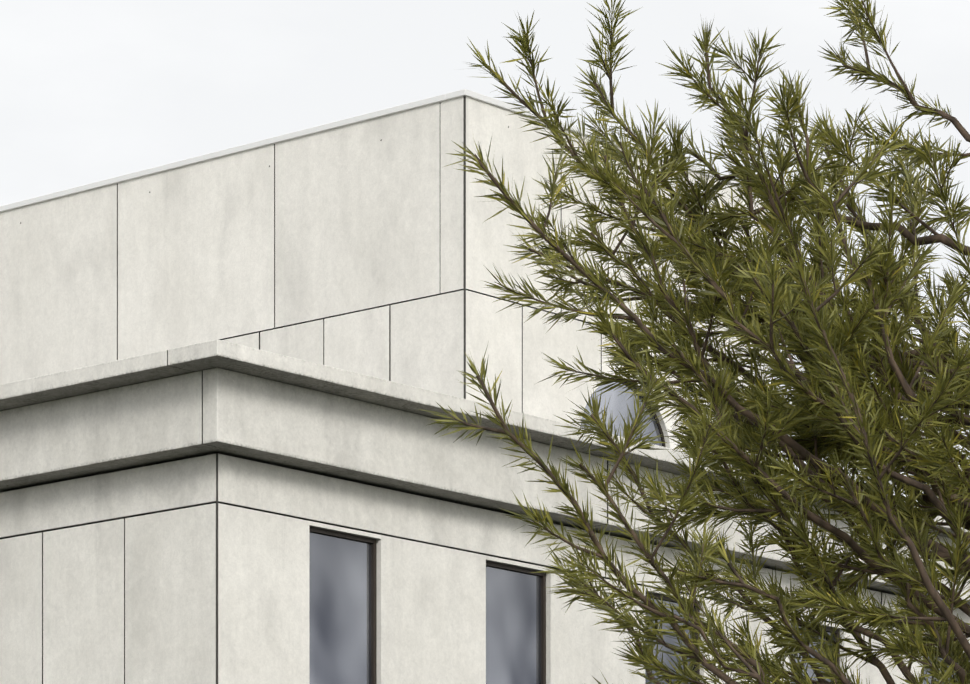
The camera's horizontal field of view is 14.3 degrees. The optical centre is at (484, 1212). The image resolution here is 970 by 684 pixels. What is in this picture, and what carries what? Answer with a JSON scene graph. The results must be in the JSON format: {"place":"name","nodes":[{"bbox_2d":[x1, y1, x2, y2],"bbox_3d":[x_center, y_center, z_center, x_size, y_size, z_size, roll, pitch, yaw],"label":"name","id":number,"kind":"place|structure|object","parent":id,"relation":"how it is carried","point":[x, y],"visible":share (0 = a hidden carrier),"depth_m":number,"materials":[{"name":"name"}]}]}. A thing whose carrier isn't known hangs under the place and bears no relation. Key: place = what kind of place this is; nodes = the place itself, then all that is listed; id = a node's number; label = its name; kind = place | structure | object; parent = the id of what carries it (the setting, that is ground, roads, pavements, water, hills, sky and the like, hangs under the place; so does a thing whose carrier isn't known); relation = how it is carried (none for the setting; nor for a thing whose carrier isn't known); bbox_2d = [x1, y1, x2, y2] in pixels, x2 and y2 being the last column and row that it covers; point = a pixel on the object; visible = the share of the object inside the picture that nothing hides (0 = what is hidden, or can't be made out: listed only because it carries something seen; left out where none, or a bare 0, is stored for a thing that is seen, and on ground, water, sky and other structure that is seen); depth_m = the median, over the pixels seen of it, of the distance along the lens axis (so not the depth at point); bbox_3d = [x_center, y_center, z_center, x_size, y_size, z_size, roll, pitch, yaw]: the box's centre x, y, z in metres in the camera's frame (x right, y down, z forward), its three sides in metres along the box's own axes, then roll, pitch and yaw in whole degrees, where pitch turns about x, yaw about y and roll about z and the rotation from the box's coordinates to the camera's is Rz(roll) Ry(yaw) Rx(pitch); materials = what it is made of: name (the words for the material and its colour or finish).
{"place":"outdoors","nodes":[
{"label":"outdoors","id":0,"kind":"place"},
{"bbox_2d":[0,0,969,514],"label":"sky","id":1,"kind":"structure","parent":0,"point":[91,91],"materials":[{"name":"white"}]},
{"bbox_2d":[419,0,969,683],"bbox_3d":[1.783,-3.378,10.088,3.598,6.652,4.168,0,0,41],"label":"tree leaves","id":2,"kind":"object","parent":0,"point":[751,396],"visible":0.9,"depth_m":9.88,"materials":[{"name":"green plant"}]},
{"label":"roof deck","id":3,"kind":"object","parent":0,"visible":0},
{"bbox_2d":[464,97,465,398],"bbox_3d":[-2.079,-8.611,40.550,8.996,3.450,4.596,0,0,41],"label":"joint","id":4,"kind":"object","parent":3,"relation":"on","point":[464,248],"visible":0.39,"depth_m":35.87,"materials":[{"name":"grey concrete"}]},
{"bbox_2d":[0,96,768,452],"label":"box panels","id":5,"kind":"object","parent":4,"relation":"attached to","point":[340,248],"visible":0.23,"depth_m":37.12,"materials":[{"name":"concrete"}]},
{"bbox_2d":[608,381,665,446],"bbox_3d":[1.321,-7.738,37.702,0.025,0.715,1.430,0,0,41],"label":"arch window frame","id":6,"kind":"object","parent":5,"relation":"attached to","point":[661,431],"visible":0.23,"depth_m":38.14,"materials":[{"name":"black metal"}]},
{"bbox_2d":[581,382,662,445],"bbox_3d":[1.320,-7.727,37.702,0.001,0.693,1.386,0,0,41],"label":"arched window pane","id":7,"kind":"structure","parent":6,"relation":"in","point":[617,406],"depth_m":37.70,"materials":[{"name":"grey glass"}]},
{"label":"pavement","id":8,"kind":"structure","parent":0,"visible":0},
{"bbox_2d":[216,453,217,683],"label":"joint","id":9,"kind":"object","parent":8,"relation":"on","point":[216,568],"visible":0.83,"depth_m":32.01,"materials":[{"name":"grey concrete"}]},
{"bbox_2d":[0,503,963,683],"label":"wall panels","id":10,"kind":"object","parent":9,"relation":"attached to","point":[131,600],"visible":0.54,"depth_m":33.05,"materials":[{"name":"concrete"}]},
{"bbox_2d":[309,527,966,683],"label":"window frames","id":11,"kind":"structure","parent":10,"relation":"attached to","point":[373,542],"depth_m":33.55,"materials":[{"name":"black metal"}]},
{"bbox_2d":[309,532,963,683],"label":"window glass","id":12,"kind":"object","parent":11,"relation":"in","point":[339,610],"visible":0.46,"depth_m":33.48,"materials":[{"name":"grey glass"}]},
{"bbox_2d":[0,339,969,642],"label":"cornice bands","id":13,"kind":"object","parent":9,"relation":"attached to","point":[152,433],"visible":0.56,"depth_m":32.98,"materials":[{"name":"concrete"}]},
{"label":"upper roof","id":14,"kind":"object","parent":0,"visible":0},
{"bbox_2d":[0,89,740,211],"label":"coping","id":15,"kind":"object","parent":14,"relation":"on","point":[305,132],"visible":0.23,"depth_m":37.46,"materials":[{"name":"beige concrete"}]}
]}

